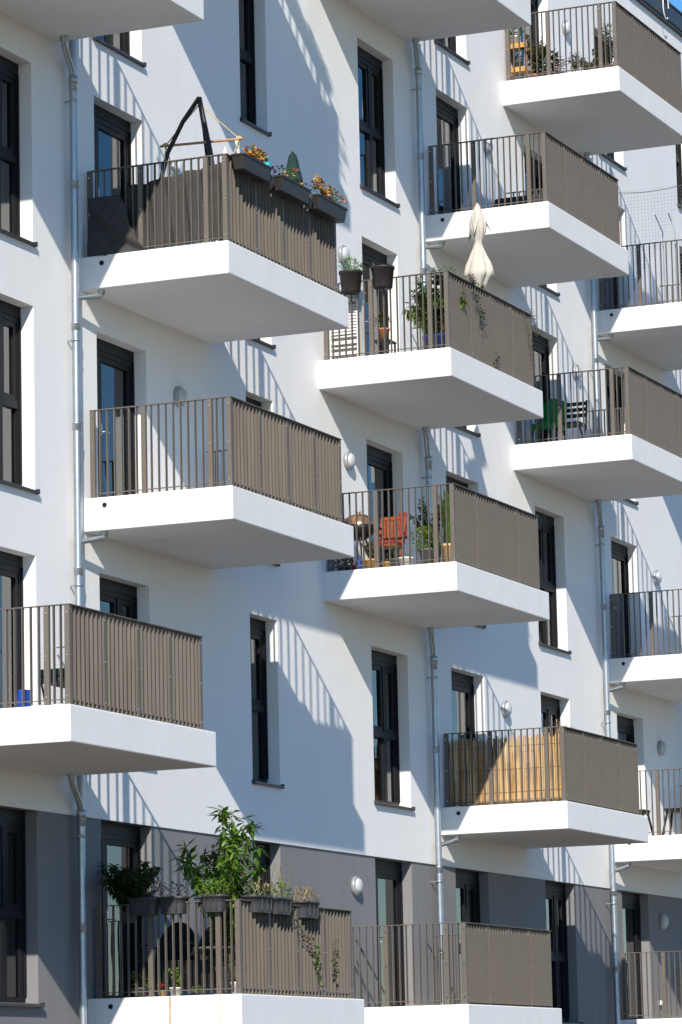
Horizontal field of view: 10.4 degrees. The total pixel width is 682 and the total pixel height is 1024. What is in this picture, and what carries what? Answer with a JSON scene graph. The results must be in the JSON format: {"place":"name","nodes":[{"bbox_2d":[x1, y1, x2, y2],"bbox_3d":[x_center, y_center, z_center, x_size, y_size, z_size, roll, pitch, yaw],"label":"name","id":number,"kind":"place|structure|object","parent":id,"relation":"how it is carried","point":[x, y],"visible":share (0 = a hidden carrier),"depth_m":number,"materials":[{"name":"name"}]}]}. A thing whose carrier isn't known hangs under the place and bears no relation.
{"place":"outdoors","nodes":[
{"label":"outdoors","id":0,"kind":"place"},
{"bbox_2d":[41,668,64,698],"bbox_3d":[-2.891,1.882,41.659,0.480,0.733,1.214,-5,-10,23],"label":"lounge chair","id":1,"kind":"object","parent":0,"point":[57,677],"visible":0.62,"depth_m":41.16,"materials":[{"name":"black fabric"}]},
{"bbox_2d":[391,544,400,566],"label":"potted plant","id":2,"kind":"object","parent":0,"point":[394,556],"visible":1,"depth_m":52.32,"materials":[{"name":"green plant"}]},
{"bbox_2d":[662,808,681,834],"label":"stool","id":3,"kind":"object","parent":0,"point":[671,812],"visible":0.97,"depth_m":62.95,"materials":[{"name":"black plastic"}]},
{"bbox_2d":[668,0,681,11],"label":"sky","id":4,"kind":"structure","parent":0,"point":[677,3],"materials":[{"name":"blue"}]},
{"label":"ground","id":5,"kind":"structure","parent":0,"visible":0},
{"bbox_2d":[0,0,681,1023],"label":"apartment building","id":6,"kind":"structure","parent":5,"relation":"on","point":[228,634],"depth_m":52.27,"materials":[{"name":"paint"}]},
{"bbox_2d":[0,551,22,708],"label":"window","id":7,"kind":"structure","parent":6,"relation":"in","point":[11,565],"depth_m":44.18,"materials":[{"name":"black glass"}]},
{"bbox_2d":[0,55,37,246],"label":"window","id":8,"kind":"structure","parent":6,"relation":"in","point":[9,70],"depth_m":45.12,"materials":[{"name":"black glass"}]},
{"bbox_2d":[0,300,39,493],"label":"window","id":9,"kind":"structure","parent":6,"relation":"in","point":[10,314],"depth_m":44.63,"materials":[{"name":"black glass"}]},
{"bbox_2d":[0,808,44,1007],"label":"window","id":10,"kind":"structure","parent":6,"relation":"in","point":[13,959],"depth_m":43.63,"materials":[{"name":"black glass"}]},
{"bbox_2d":[17,690,30,706],"bbox_3d":[-3.484,2.079,41.240,0.200,0.230,0.200,-5,-10,23],"label":"bucket","id":11,"kind":"object","parent":6,"relation":"on","point":[19,696],"visible":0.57,"depth_m":41.17,"materials":[{"name":"blue plastic"}]},
{"bbox_2d":[60,35,107,1023],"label":"downspout","id":12,"kind":"object","parent":6,"relation":"attached to","point":[78,789],"visible":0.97,"depth_m":45.39,"materials":[{"name":"metal"}]},
{"bbox_2d":[94,104,131,202],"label":"window","id":13,"kind":"structure","parent":6,"relation":"in","point":[112,133],"depth_m":47.75,"materials":[{"name":"black glass"}]},
{"bbox_2d":[97,338,135,497],"bbox_3d":[-2.908,-1.024,46.947,0.136,2.235,1.390,-5,-10,23],"label":"window","id":14,"kind":"structure","parent":6,"relation":"in","point":[115,364],"depth_m":47.25,"materials":[{"name":"black glass"}]},
{"bbox_2d":[99,577,137,619],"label":"window","id":15,"kind":"structure","parent":6,"relation":"in","point":[116,598],"depth_m":46.78,"materials":[{"name":"black glass"}]},
{"bbox_2d":[92,32,146,66],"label":"window","id":16,"kind":"structure","parent":6,"relation":"in","point":[119,43],"depth_m":48.12,"materials":[{"name":"black glass"}]},
{"bbox_2d":[101,822,141,997],"bbox_3d":[-2.776,4.944,45.998,0.136,2.245,1.390,-5,-10,23],"label":"balcony door","id":17,"kind":"structure","parent":6,"relation":"in","point":[120,843],"depth_m":46.19,"materials":[{"name":"black glass"}]},
{"bbox_2d":[96,860,163,922],"bbox_3d":[-2.535,4.554,45.051,0.912,0.758,0.743,-5,-10,23],"label":"potted plant","id":18,"kind":"object","parent":6,"relation":"on","point":[118,884],"visible":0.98,"depth_m":44.96,"materials":[{"name":"green plant"}]},
{"bbox_2d":[127,971,147,996],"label":"potted plant","id":19,"kind":"object","parent":6,"relation":"on","point":[140,994],"visible":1,"depth_m":44.80,"materials":[{"name":"green plant"}]},
{"bbox_2d":[125,869,165,915],"bbox_3d":[-2.349,4.536,44.790,0.502,0.563,0.394,-5,-10,23],"label":"saddle planter","id":20,"kind":"object","parent":6,"relation":"on","point":[146,906],"visible":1,"depth_m":44.69,"materials":[{"name":"plastic"}]},
{"bbox_2d":[87,162,222,256],"bbox_3d":[-2.267,-3.663,46.001,1.798,1.095,0.205,-4,-10,18],"label":"privacy screen","id":21,"kind":"object","parent":6,"relation":"attached to","point":[110,227],"visible":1,"depth_m":46.04,"materials":[{"name":"grey fabric"}]},
{"bbox_2d":[137,922,198,996],"bbox_3d":[-2.079,5.435,45.496,0.620,0.941,0.601,-5,-10,23],"label":"arched chair","id":22,"kind":"object","parent":6,"relation":"on","point":[177,951],"visible":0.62,"depth_m":45.66,"materials":[{"name":"black plastic"}]},
{"bbox_2d":[157,880,189,914],"bbox_3d":[-1.996,4.577,44.633,0.421,0.417,0.371,-5,-10,23],"label":"saddle planter","id":23,"kind":"object","parent":6,"relation":"on","point":[174,905],"visible":1,"depth_m":44.53,"materials":[{"name":"plastic"}]},
{"bbox_2d":[168,967,183,995],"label":"potted plant","id":24,"kind":"object","parent":6,"relation":"on","point":[177,981],"visible":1,"depth_m":44.64,"materials":[{"name":"green plant"}]},
{"bbox_2d":[173,386,186,406],"bbox_3d":[-2.057,-1.494,48.426,0.116,0.276,0.276,-5,-10,23],"label":"wall lamp","id":25,"kind":"object","parent":6,"relation":"attached to","point":[179,393],"visible":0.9,"depth_m":48.35,"materials":[{"name":"white glass"}]},
{"bbox_2d":[146,96,243,249],"bbox_3d":[-1.755,-4.143,46.948,1.027,2.182,1.172,5,-11,-36],"label":"hammock chair","id":26,"kind":"object","parent":6,"relation":"on","point":[206,141],"visible":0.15,"depth_m":47.06,"materials":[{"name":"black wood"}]},
{"bbox_2d":[179,926,235,995],"bbox_3d":[-1.572,5.410,45.412,0.620,0.941,0.601,-5,-10,23],"label":"arched chair","id":27,"kind":"object","parent":6,"relation":"on","point":[207,966],"visible":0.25,"depth_m":45.16,"materials":[{"name":"black plastic"}]},
{"bbox_2d":[193,946,234,984],"bbox_3d":[-1.502,5.504,44.885,0.540,0.585,0.540,-5,-10,23],"label":"garden table","id":28,"kind":"object","parent":6,"relation":"on","point":[208,948],"visible":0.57,"depth_m":44.84,"materials":[{"name":"black plastic"}]},
{"bbox_2d":[199,877,231,912],"bbox_3d":[-1.497,4.528,44.438,0.431,0.430,0.384,-5,-10,23],"label":"saddle planter","id":29,"kind":"object","parent":6,"relation":"on","point":[214,902],"visible":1,"depth_m":44.33,"materials":[{"name":"plastic"}]},
{"bbox_2d":[168,805,269,993],"bbox_3d":[-1.477,4.675,45.055,1.209,2.274,1.341,-5,-10,23],"label":"potted plant","id":30,"kind":"object","parent":6,"relation":"on","point":[229,861],"visible":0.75,"depth_m":45.02,"materials":[{"name":"green plant"}]},
{"bbox_2d":[224,949,246,993],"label":"potted plant","id":31,"kind":"object","parent":6,"relation":"on","point":[234,964],"visible":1,"depth_m":44.40,"materials":[{"name":"green plant"}]},
{"bbox_2d":[230,144,272,182],"bbox_3d":[-1.088,-4.331,46.138,0.250,0.402,0.865,-5,-10,23],"label":"flower box","id":32,"kind":"object","parent":6,"relation":"attached to","point":[250,164],"visible":1,"depth_m":46.08,"materials":[{"name":"plastic"}]},
{"bbox_2d":[239,0,271,136],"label":"window","id":33,"kind":"structure","parent":6,"relation":"in","point":[246,7],"depth_m":51.94,"materials":[{"name":"black glass"}]},
{"bbox_2d":[241,878,273,913],"bbox_3d":[-0.991,4.580,44.828,0.353,0.429,0.625,-5,-10,23],"label":"saddle planter","id":34,"kind":"object","parent":6,"relation":"on","point":[259,903],"visible":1,"depth_m":44.67,"materials":[{"name":"plastic"}]},
{"bbox_2d":[253,842,270,894],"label":"window","id":35,"kind":"structure","parent":6,"relation":"in","point":[264,860],"depth_m":50.22,"materials":[{"name":"black glass"}]},
{"bbox_2d":[246,397,279,566],"bbox_3d":[-1.210,-0.435,50.733,0.383,2.282,0.946,-5,-10,23],"label":"window","id":36,"kind":"structure","parent":6,"relation":"in","point":[249,400],"depth_m":51.04,"materials":[{"name":"black glass"}]},
{"bbox_2d":[250,617,284,788],"bbox_3d":[-1.113,2.544,50.245,0.315,2.282,0.946,-5,-10,23],"label":"window","id":37,"kind":"structure","parent":6,"relation":"in","point":[257,629],"depth_m":50.53,"materials":[{"name":"black glass"}]},
{"bbox_2d":[260,863,294,915],"bbox_3d":[-0.777,4.562,45.371,0.394,0.625,0.639,-5,-10,23],"label":"saddle planter","id":38,"kind":"object","parent":6,"relation":"on","point":[281,905],"visible":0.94,"depth_m":45.28,"materials":[{"name":"plastic"}]},
{"bbox_2d":[271,164,310,204],"bbox_3d":[-0.634,-4.144,47.199,0.283,0.385,0.955,-5,-10,23],"label":"flower box","id":39,"kind":"object","parent":6,"relation":"attached to","point":[295,191],"visible":1,"depth_m":47.09,"materials":[{"name":"plastic"}]},
{"bbox_2d":[286,151,302,181],"bbox_3d":[-0.608,-3.767,48.217,0.448,1.780,0.440,-5,-10,23],"label":"folded parasol","id":40,"kind":"object","parent":6,"relation":"on","point":[292,162],"visible":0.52,"depth_m":48.27,"materials":[{"name":"green fabric"}]},
{"bbox_2d":[289,886,319,918],"bbox_3d":[-0.448,4.789,46.108,0.393,0.415,0.599,-5,-10,23],"label":"saddle planter","id":41,"kind":"object","parent":6,"relation":"on","point":[309,909],"visible":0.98,"depth_m":45.98,"materials":[{"name":"plastic"}]},
{"bbox_2d":[291,908,319,962],"bbox_3d":[-0.428,5.195,45.800,0.094,0.755,0.951,-5,-10,24],"label":"climbing plant","id":42,"kind":"object","parent":6,"relation":"attached to","point":[298,925],"visible":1,"depth_m":45.85,"materials":[{"name":"green plant"}]},
{"bbox_2d":[309,174,347,223],"bbox_3d":[-0.173,-4.037,48.271,0.271,0.471,0.942,-5,-10,23],"label":"flower box","id":43,"kind":"object","parent":6,"relation":"attached to","point":[329,208],"visible":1,"depth_m":48.13,"materials":[{"name":"plastic"}]},
{"bbox_2d":[338,245,349,263],"bbox_3d":[0.058,-3.711,53.946,0.116,0.276,0.276,-5,-10,23],"label":"wall lamp","id":44,"kind":"object","parent":6,"relation":"attached to","point":[343,253],"visible":0.85,"depth_m":53.87,"materials":[{"name":"white glass"}]},
{"bbox_2d":[334,558,353,570],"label":"potted plant","id":45,"kind":"object","parent":6,"relation":"on","point":[341,569],"visible":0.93,"depth_m":52.53,"materials":[{"name":"green plant"}]},
{"bbox_2d":[329,290,365,359],"bbox_3d":[0.091,-2.615,53.217,0.460,1.045,0.302,-5,-10,23],"label":"slatted cabinet","id":46,"kind":"object","parent":6,"relation":"on","point":[355,330],"visible":0.53,"depth_m":53.11,"materials":[{"name":"white paint"}]},
{"bbox_2d":[343,451,355,469],"bbox_3d":[0.139,-0.733,53.510,0.116,0.276,0.276,-5,-10,23],"label":"wall lamp","id":47,"kind":"object","parent":6,"relation":"attached to","point":[349,460],"visible":1,"depth_m":53.43,"materials":[{"name":"white glass"}]},
{"bbox_2d":[337,257,364,294],"bbox_3d":[0.137,-3.351,52.929,0.443,0.547,0.412,1,-9,-14],"label":"railing planter","id":48,"kind":"object","parent":6,"relation":"attached to","point":[350,279],"visible":0.99,"depth_m":52.79,"materials":[{"name":"plastic"}]},
{"bbox_2d":[351,876,362,895],"bbox_3d":[0.240,5.236,52.529,0.116,0.276,0.276,-5,-10,23],"label":"wall lamp","id":49,"kind":"object","parent":6,"relation":"attached to","point":[356,885],"visible":1,"depth_m":52.45,"materials":[{"name":"white glass"}]},
{"bbox_2d":[344,511,381,568],"bbox_3d":[0.283,0.444,52.898,0.599,0.923,0.490,-5,-10,23],"label":"kettle grill","id":50,"kind":"object","parent":6,"relation":"on","point":[359,522],"visible":0.62,"depth_m":52.77,"materials":[{"name":"black metal"}]},
{"bbox_2d":[358,540,379,568],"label":"potted plant","id":51,"kind":"object","parent":6,"relation":"on","point":[367,561],"visible":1,"depth_m":52.44,"materials":[{"name":"green plant"}]},
{"bbox_2d":[362,243,388,355],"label":"window","id":52,"kind":"structure","parent":6,"relation":"in","point":[369,255],"depth_m":55.56,"materials":[{"name":"black glass"}]},
{"bbox_2d":[355,940,397,1005],"bbox_3d":[0.470,6.378,51.896,0.545,0.935,0.280,-5,-10,23],"label":"broom","id":53,"kind":"object","parent":6,"relation":"on","point":[391,1003],"visible":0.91,"depth_m":51.85,"materials":[{"name":"black plastic"}]},
{"bbox_2d":[357,46,399,207],"bbox_3d":[0.405,-5.765,55.720,0.381,2.282,1.436,-5,-10,23],"label":"window","id":54,"kind":"structure","parent":6,"relation":"in","point":[370,72],"depth_m":56.00,"materials":[{"name":"black glass"}]},
{"bbox_2d":[367,444,393,566],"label":"window","id":55,"kind":"structure","parent":6,"relation":"in","point":[379,462],"depth_m":55.21,"materials":[{"name":"black glass"}]},
{"bbox_2d":[370,262,394,290],"bbox_3d":[0.595,-3.334,52.755,0.344,0.397,0.381,-5,-10,23],"label":"railing planter","id":56,"kind":"object","parent":6,"relation":"attached to","point":[382,276],"visible":1,"depth_m":52.61,"materials":[{"name":"plastic"}]},
{"bbox_2d":[375,338,396,353],"bbox_3d":[0.611,-2.270,53.085,0.260,0.300,0.320,-5,-10,23],"label":"plant stool","id":57,"kind":"object","parent":6,"relation":"on","point":[381,342],"visible":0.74,"depth_m":53.09,"materials":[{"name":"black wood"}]},
{"bbox_2d":[374,311,389,338],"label":"potted plant","id":58,"kind":"object","parent":57,"relation":"on","point":[381,332],"visible":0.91,"depth_m":53.09,"materials":[{"name":"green plant"}]},
{"bbox_2d":[373,516,406,558],"bbox_3d":[0.666,0.464,52.846,0.397,0.868,0.488,-5,-10,23],"label":"folding chair","id":59,"kind":"object","parent":6,"relation":"on","point":[386,542],"visible":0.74,"depth_m":53.06,"materials":[{"name":"orange wood"}]},
{"bbox_2d":[399,512,406,538],"bbox_3d":[0.875,0.198,53.038,0.126,0.400,0.024,-5,-10,23],"label":"crumpled towel","id":60,"kind":"object","parent":59,"relation":"hanging from","point":[404,513],"visible":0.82,"depth_m":53.04,"materials":[{"name":"red fabric"}]},
{"bbox_2d":[375,859,404,1006],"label":"window","id":61,"kind":"structure","parent":6,"relation":"in","point":[388,874],"depth_m":54.22,"materials":[{"name":"black glass"}]},
{"bbox_2d":[371,650,414,810],"bbox_3d":[0.603,3.151,54.301,0.382,2.282,1.436,-5,-10,23],"label":"window","id":62,"kind":"structure","parent":6,"relation":"in","point":[384,666],"depth_m":54.58,"materials":[{"name":"black glass"}]},
{"bbox_2d":[405,496,444,562],"bbox_3d":[1.288,0.313,52.638,0.552,1.050,0.628,4,-10,-30],"label":"potted plant","id":63,"kind":"object","parent":6,"relation":"on","point":[425,521],"visible":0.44,"depth_m":52.64,"materials":[{"name":"green plant"}]},
{"bbox_2d":[410,525,445,563],"bbox_3d":[1.218,0.470,52.214,0.530,0.610,0.532,2,-10,-21],"label":"potted plant","id":64,"kind":"object","parent":6,"relation":"on","point":[426,551],"visible":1,"depth_m":52.15,"materials":[{"name":"green plant"}]},
{"bbox_2d":[400,275,467,349],"bbox_3d":[1.375,-2.739,53.107,1.090,1.199,0.978,-5,-10,23],"label":"potted plant","id":65,"kind":"object","parent":6,"relation":"on","point":[420,313],"visible":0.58,"depth_m":52.97,"materials":[{"name":"green plant"}]},
{"bbox_2d":[412,37,460,1004],"bbox_3d":[1.390,0.595,56.047,0.285,15.679,0.913,-5,-10,23],"label":"downspout","id":66,"kind":"object","parent":6,"relation":"attached to","point":[433,677],"visible":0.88,"depth_m":55.69,"materials":[{"name":"metal"}]},
{"bbox_2d":[432,278,443,332],"bbox_3d":[1.415,-2.732,52.664,0.280,1.045,0.280,-5,-10,23],"label":"corner shelf","id":67,"kind":"object","parent":6,"relation":"on","point":[437,284],"visible":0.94,"depth_m":52.69,"materials":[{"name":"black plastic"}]},
{"bbox_2d":[425,265,455,278],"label":"potted plant","id":68,"kind":"object","parent":67,"relation":"on","point":[438,277],"visible":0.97,"depth_m":52.66,"materials":[{"name":"green plant"}]},
{"bbox_2d":[433,303,444,348],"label":"potted plant","id":69,"kind":"object","parent":6,"relation":"on","point":[439,335],"visible":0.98,"depth_m":52.60,"materials":[{"name":"green plant"}]},
{"bbox_2d":[437,485,450,561],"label":"potted plant","id":70,"kind":"object","parent":6,"relation":"on","point":[444,525],"visible":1,"depth_m":52.01,"materials":[{"name":"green plant"}]},
{"bbox_2d":[436,96,460,213],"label":"window","id":71,"kind":"structure","parent":6,"relation":"in","point":[446,115],"depth_m":58.96,"materials":[{"name":"black glass"}]},
{"bbox_2d":[434,36,469,64],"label":"window","id":72,"kind":"structure","parent":6,"relation":"in","point":[449,44],"depth_m":59.25,"materials":[{"name":"grey glass"}]},
{"bbox_2d":[442,285,480,436],"bbox_3d":[1.731,-2.379,58.082,0.315,2.282,1.436,-5,-10,23],"label":"window","id":73,"kind":"structure","parent":6,"relation":"in","point":[464,428],"depth_m":58.16,"materials":[{"name":"black glass"}]},
{"bbox_2d":[451,671,476,806],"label":"window","id":74,"kind":"structure","parent":6,"relation":"in","point":[463,709],"depth_m":57.57,"materials":[{"name":"black glass"}]},
{"bbox_2d":[446,476,485,628],"bbox_3d":[1.797,0.592,57.609,0.315,2.282,1.436,-5,-10,23],"label":"window","id":75,"kind":"structure","parent":6,"relation":"in","point":[448,479],"depth_m":57.92,"materials":[{"name":"black glass"}]},
{"bbox_2d":[455,869,479,1004],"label":"window","id":76,"kind":"structure","parent":6,"relation":"in","point":[467,882],"depth_m":56.97,"materials":[{"name":"black glass"}]},
{"bbox_2d":[467,274,486,329],"bbox_3d":[1.946,-2.968,53.196,0.111,0.748,0.622,-5,-10,23],"label":"climbing plant","id":77,"kind":"object","parent":6,"relation":"attached to","point":[481,311],"visible":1,"depth_m":53.24,"materials":[{"name":"green plant"}]},
{"bbox_2d":[464,203,494,289],"bbox_3d":[2.038,-3.223,54.806,0.455,2.660,0.482,-5,-10,23],"label":"folded parasol","id":78,"kind":"object","parent":6,"relation":"on","point":[479,266],"visible":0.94,"depth_m":54.80,"materials":[{"name":"beige fabric"}]},
{"bbox_2d":[449,732,561,805],"bbox_3d":[2.438,3.814,55.625,1.790,1.015,0.044,-5,-10,23],"label":"reed screen","id":79,"kind":"object","parent":6,"relation":"on","point":[500,778],"visible":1,"depth_m":55.61,"materials":[{"name":"wicker"}]},
{"bbox_2d":[501,700,511,717],"bbox_3d":[2.602,3.078,58.583,0.116,0.276,0.276,-5,-10,23],"label":"wall lamp","id":80,"kind":"object","parent":6,"relation":"attached to","point":[506,709],"visible":1,"depth_m":58.50,"materials":[{"name":"white glass"}]},
{"bbox_2d":[494,193,542,206],"bbox_3d":[3.004,-4.689,58.834,1.530,0.780,1.000,-5,-10,23],"label":"garden sofa","id":81,"kind":"object","parent":6,"relation":"on","point":[520,198],"visible":0.06,"depth_m":59.30,"materials":[{"name":"black plastic"}]},
{"bbox_2d":[510,34,532,79],"bbox_3d":[2.919,-7.364,61.237,0.350,0.822,0.335,-5,-10,23],"label":"plant shelf","id":82,"kind":"object","parent":6,"relation":"on","point":[516,45],"visible":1,"depth_m":61.12,"materials":[{"name":"brown wood"}]},
{"bbox_2d":[510,28,525,43],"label":"potted plant","id":83,"kind":"object","parent":82,"relation":"on","point":[515,38],"visible":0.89,"depth_m":61.22,"materials":[{"name":"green plant"}]},
{"bbox_2d":[520,0,539,78],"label":"window","id":84,"kind":"structure","parent":6,"relation":"in","point":[534,3],"depth_m":63.19,"materials":[{"name":"black glass"}]},
{"bbox_2d":[520,32,545,77],"bbox_3d":[3.156,-7.393,61.157,0.474,0.842,0.528,0,-9,-7],"label":"potted plant","id":85,"kind":"object","parent":6,"relation":"on","point":[533,54],"visible":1,"depth_m":61.08,"materials":[{"name":"green plant"}]},
{"bbox_2d":[532,331,551,442],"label":"window","id":86,"kind":"structure","parent":6,"relation":"in","point":[539,343],"depth_m":62.15,"materials":[{"name":"black glass"}]},
{"bbox_2d":[524,153,559,296],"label":"window","id":87,"kind":"structure","parent":6,"relation":"in","point":[545,287],"depth_m":62.47,"materials":[{"name":"black glass"}]},
{"bbox_2d":[533,48,562,75],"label":"potted plant","id":88,"kind":"object","parent":6,"relation":"on","point":[545,62],"visible":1,"depth_m":60.95,"materials":[{"name":"green plant"}]},
{"bbox_2d":[532,398,566,442],"bbox_3d":[3.375,-1.424,60.755,0.469,0.922,0.566,-5,-10,23],"label":"plastic chair","id":89,"kind":"object","parent":6,"relation":"on","point":[545,423],"visible":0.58,"depth_m":60.92,"materials":[{"name":"green plastic"}]},
{"bbox_2d":[541,695,560,800],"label":"window","id":90,"kind":"structure","parent":6,"relation":"in","point":[550,707],"depth_m":61.10,"materials":[{"name":"black glass"}]},
{"bbox_2d":[535,511,571,653],"bbox_3d":[3.307,1.128,61.187,0.380,2.282,1.436,-5,-10,23],"label":"window","id":91,"kind":"structure","parent":6,"relation":"in","point":[548,630],"depth_m":61.62,"materials":[{"name":"black glass"}]},
{"bbox_2d":[545,882,582,1023],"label":"window","id":92,"kind":"structure","parent":6,"relation":"in","point":[556,915],"depth_m":60.64,"materials":[{"name":"black glass"}]},
{"bbox_2d":[557,400,587,438],"bbox_3d":[3.750,-1.399,60.813,0.402,0.892,0.503,-5,-10,23],"label":"folding chair","id":93,"kind":"object","parent":6,"relation":"on","point":[575,415],"visible":0.51,"depth_m":60.98,"materials":[{"name":"black plastic"}]},
{"bbox_2d":[572,364,581,380],"bbox_3d":[3.987,-2.350,63.041,0.116,0.276,0.276,-5,-10,23],"label":"wall lamp","id":94,"kind":"object","parent":6,"relation":"attached to","point":[575,367],"visible":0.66,"depth_m":62.97,"materials":[{"name":"white glass"}]},
{"bbox_2d":[578,58,593,69],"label":"potted plant","id":95,"kind":"object","parent":6,"relation":"on","point":[586,63],"visible":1,"depth_m":60.71,"materials":[{"name":"green plant"}]},
{"bbox_2d":[597,20,613,67],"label":"potted plant","id":96,"kind":"object","parent":6,"relation":"on","point":[607,53],"visible":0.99,"depth_m":60.76,"materials":[{"name":"green plant"}]},
{"bbox_2d":[584,152,630,1023],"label":"downspout","id":97,"kind":"object","parent":6,"relation":"attached to","point":[603,605],"visible":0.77,"depth_m":62.98,"materials":[{"name":"metal"}]},
{"bbox_2d":[603,277,618,309],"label":"window","id":98,"kind":"structure","parent":6,"relation":"in","point":[609,288],"depth_m":65.92,"materials":[{"name":"black glass"}]},
{"bbox_2d":[595,36,626,170],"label":"window","id":99,"kind":"structure","parent":6,"relation":"in","point":[610,156],"depth_m":66.16,"materials":[{"name":"black glass"}]},
{"bbox_2d":[611,541,630,657],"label":"window","id":100,"kind":"structure","parent":6,"relation":"in","point":[619,553],"depth_m":65.04,"materials":[{"name":"black glass"}]},
{"bbox_2d":[606,370,638,504],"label":"window","id":101,"kind":"structure","parent":6,"relation":"in","point":[607,372],"depth_m":65.63,"materials":[{"name":"black glass"}]},
{"bbox_2d":[617,715,633,742],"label":"window","id":102,"kind":"structure","parent":6,"relation":"in","point":[625,727],"depth_m":64.60,"materials":[{"name":"black glass"}]},
{"bbox_2d":[622,892,643,1019],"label":"window","id":103,"kind":"structure","parent":6,"relation":"in","point":[630,901],"depth_m":64.06,"materials":[{"name":"black glass"}]},
{"bbox_2d":[604,185,681,306],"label":"cat net","id":104,"kind":"object","parent":6,"relation":"on","point":[657,219],"visible":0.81,"depth_m":64.25,"materials":[{"name":"fabric"}]},
{"bbox_2d":[653,570,661,584],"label":"wall lamp","id":105,"kind":"object","parent":6,"relation":"attached to","point":[657,577],"visible":1,"depth_m":66.06,"materials":[{"name":"white glass"}]},
{"bbox_2d":[657,740,666,755],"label":"wall lamp","id":106,"kind":"object","parent":6,"relation":"attached to","point":[661,747],"visible":1,"depth_m":65.50,"materials":[{"name":"white glass"}]},
{"bbox_2d":[659,914,668,929],"bbox_3d":[5.611,7.096,64.962,0.116,0.276,0.276,-5,-10,23],"label":"wall lamp","id":107,"kind":"object","parent":6,"relation":"attached to","point":[663,921],"visible":1,"depth_m":64.88,"materials":[{"name":"white glass"}]},
{"bbox_2d":[675,144,681,207],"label":"window","id":108,"kind":"structure","parent":6,"relation":"in","point":[678,147],"depth_m":70.14,"materials":[{"name":"black glass"}]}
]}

